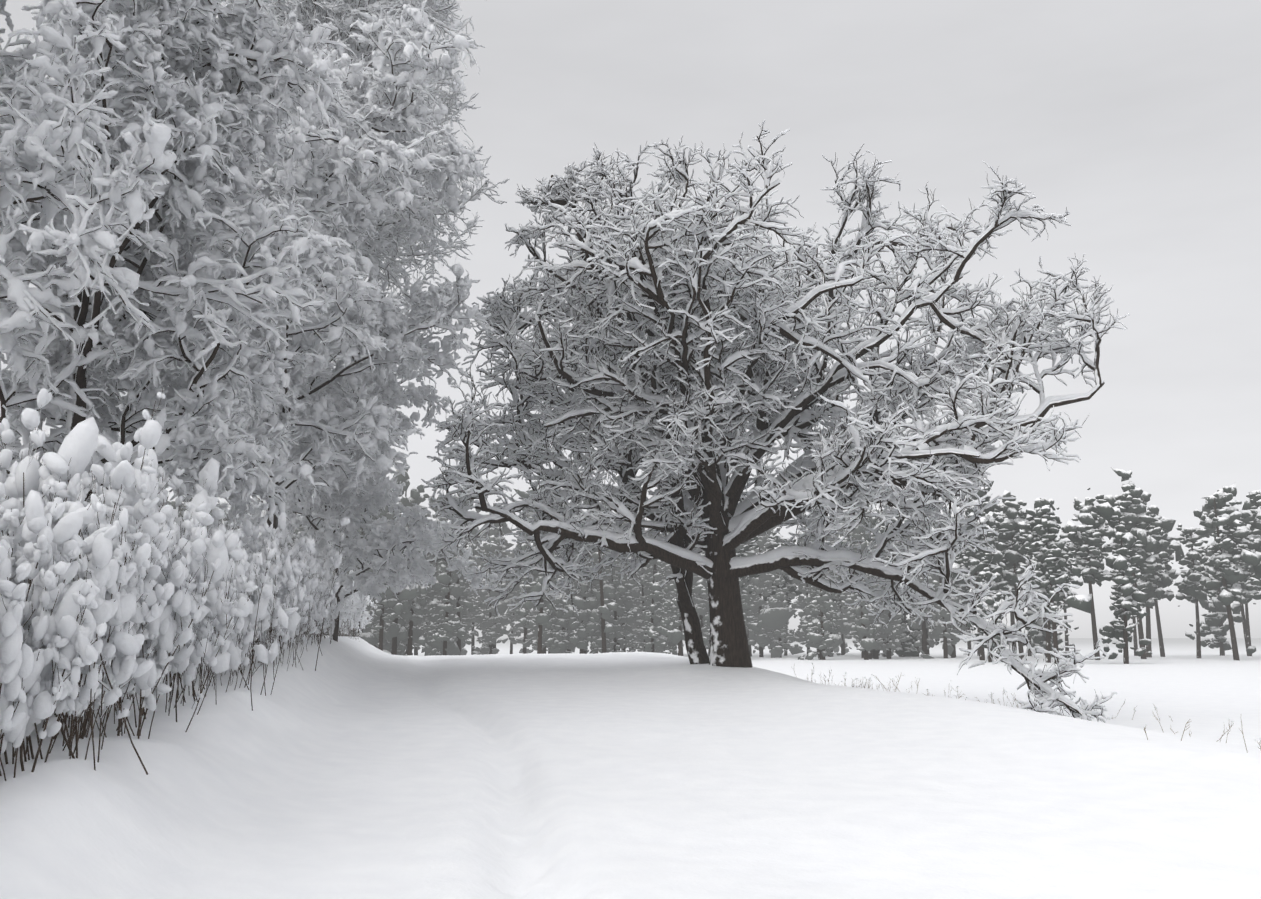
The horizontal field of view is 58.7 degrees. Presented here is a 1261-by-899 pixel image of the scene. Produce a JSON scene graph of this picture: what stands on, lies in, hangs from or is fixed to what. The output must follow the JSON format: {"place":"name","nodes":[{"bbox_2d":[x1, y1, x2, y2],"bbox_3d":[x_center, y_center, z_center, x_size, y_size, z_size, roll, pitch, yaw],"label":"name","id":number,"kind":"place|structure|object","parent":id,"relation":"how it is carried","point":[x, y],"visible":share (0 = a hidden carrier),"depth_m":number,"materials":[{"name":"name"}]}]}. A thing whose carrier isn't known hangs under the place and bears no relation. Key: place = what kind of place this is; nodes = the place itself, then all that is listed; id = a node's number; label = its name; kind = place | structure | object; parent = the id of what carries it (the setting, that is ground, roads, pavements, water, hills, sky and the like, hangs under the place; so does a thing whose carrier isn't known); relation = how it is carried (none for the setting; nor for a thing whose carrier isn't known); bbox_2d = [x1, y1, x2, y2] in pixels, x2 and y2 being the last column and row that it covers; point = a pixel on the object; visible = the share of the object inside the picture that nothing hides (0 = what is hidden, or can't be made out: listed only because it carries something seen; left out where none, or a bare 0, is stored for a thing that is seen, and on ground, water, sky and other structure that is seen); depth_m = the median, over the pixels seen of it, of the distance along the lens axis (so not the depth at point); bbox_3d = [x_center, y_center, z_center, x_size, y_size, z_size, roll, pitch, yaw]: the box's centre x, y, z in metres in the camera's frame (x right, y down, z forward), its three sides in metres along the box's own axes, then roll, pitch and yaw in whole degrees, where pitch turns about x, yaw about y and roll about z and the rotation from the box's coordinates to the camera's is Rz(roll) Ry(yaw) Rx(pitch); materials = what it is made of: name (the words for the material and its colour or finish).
{"place":"outdoors","nodes":[
{"label":"outdoors","id":0,"kind":"place"},
{"bbox_2d":[0,635,1260,898],"bbox_3d":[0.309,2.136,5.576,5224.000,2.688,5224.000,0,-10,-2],"label":"snow ground","id":1,"kind":"structure","parent":0,"point":[352,767],"depth_m":11.94,"materials":[{"name":"white snow"}]},
{"bbox_2d":[0,24,167,340],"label":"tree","id":2,"kind":"object","parent":1,"relation":"on","point":[48,191],"visible":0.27,"depth_m":13.23,"materials":[{"name":"black plant"}]},
{"bbox_2d":[0,20,176,349],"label":"snowy tree","id":3,"kind":"object","parent":2,"relation":"on","point":[122,281],"visible":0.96,"depth_m":13.02,"materials":[{"name":"white snow"}]},
{"bbox_2d":[0,388,257,753],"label":"snow lumps","id":4,"kind":"object","parent":1,"relation":"on","point":[101,549],"visible":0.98,"depth_m":8.49,"materials":[{"name":"white snow"}]},
{"bbox_2d":[0,0,355,519],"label":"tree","id":5,"kind":"object","parent":1,"relation":"on","point":[79,378],"visible":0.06,"depth_m":18.74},
{"bbox_2d":[0,0,359,528],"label":"snow-laden tree","id":6,"kind":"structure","parent":5,"relation":"on","point":[188,201],"depth_m":18.45,"materials":[{"name":"white snow"}]},
{"bbox_2d":[0,389,376,780],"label":"snowy hedge shrubs","id":7,"kind":"object","parent":1,"relation":"on","point":[80,613],"depth_m":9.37,"materials":[{"name":"grey plant"}]},
{"bbox_2d":[45,458,378,686],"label":"snow lumps","id":8,"kind":"object","parent":1,"relation":"on","point":[231,655],"visible":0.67,"depth_m":17.16,"materials":[{"name":"white snow"}]},
{"bbox_2d":[35,14,495,641],"bbox_3d":[-8.686,-2.906,28.698,11.668,15.809,10.169,-9,-13,43],"label":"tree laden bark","id":9,"kind":"object","parent":1,"relation":"on","point":[323,384],"visible":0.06,"depth_m":27.76,"materials":[{"name":"grey plant"}]},
{"bbox_2d":[34,0,498,511],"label":"snow-laden tree","id":10,"kind":"object","parent":9,"relation":"on","point":[289,175],"visible":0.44,"depth_m":27.28,"materials":[{"name":"white snow"}]},
{"bbox_2d":[26,0,505,535],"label":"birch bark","id":11,"kind":"object","parent":1,"relation":"on","point":[326,16],"visible":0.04,"depth_m":33.77,"materials":[{"name":"grey plant"}]},
{"bbox_2d":[23,0,509,376],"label":"snow","id":12,"kind":"structure","parent":11,"relation":"attached to","point":[286,8],"depth_m":33.99,"materials":[{"name":"white snow"}]},
{"bbox_2d":[226,366,494,641],"bbox_3d":[-9.885,1.259,36.993,10.599,10.110,8.576,0,-10,-2],"label":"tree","id":13,"kind":"object","parent":1,"relation":"on","point":[334,636],"visible":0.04,"depth_m":35.20,"materials":[{"name":"grey plant"}]},
{"bbox_2d":[216,364,497,600],"bbox_3d":[-9.914,0.780,37.105,10.598,8.960,8.584,0,-10,-2],"label":"small snow-laden tree","id":14,"kind":"object","parent":13,"relation":"on","point":[366,582],"visible":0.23,"depth_m":35.22,"materials":[{"name":"white snow"}]},
{"bbox_2d":[87,466,970,659],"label":"forest crowns","id":15,"kind":"object","parent":1,"relation":"on","point":[430,607],"visible":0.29,"depth_m":119.64,"materials":[{"name":"grey plant"}]},
{"bbox_2d":[226,491,1251,663],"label":"forest pine trunks","id":16,"kind":"object","parent":1,"relation":"on","point":[873,654],"visible":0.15,"depth_m":120.57,"materials":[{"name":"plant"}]},
{"bbox_2d":[424,121,1123,720],"bbox_3d":[3.834,-0.812,32.305,19.592,17.531,14.481,0,-10,-2],"label":"tree","id":17,"kind":"object","parent":1,"relation":"on","point":[728,641],"visible":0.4,"depth_m":30.73,"materials":[{"name":"black plant"}]},
{"bbox_2d":[421,120,1129,722],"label":"snow","id":18,"kind":"structure","parent":17,"relation":"on","point":[835,270],"depth_m":30.05,"materials":[{"name":"white snow"}]},
{"bbox_2d":[689,468,1260,661],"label":"pine crowns","id":19,"kind":"object","parent":1,"relation":"on","point":[1235,563],"visible":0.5,"depth_m":116.38,"materials":[{"name":"grey plant"}]},
{"bbox_2d":[793,664,1260,752],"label":"dry weed stalks","id":20,"kind":"object","parent":1,"relation":"on","point":[1010,702],"visible":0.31,"depth_m":31.63,"materials":[{"name":"grey plant"}]},
{"bbox_2d":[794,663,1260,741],"bbox_3d":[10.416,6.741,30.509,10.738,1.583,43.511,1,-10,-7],"label":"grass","id":21,"kind":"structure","parent":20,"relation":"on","point":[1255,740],"depth_m":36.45,"materials":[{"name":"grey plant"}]},
{"bbox_2d":[0,0,1260,637],"label":"sky","id":22,"kind":"structure","parent":0,"point":[1140,119],"materials":[{"name":"grey"}]}
]}

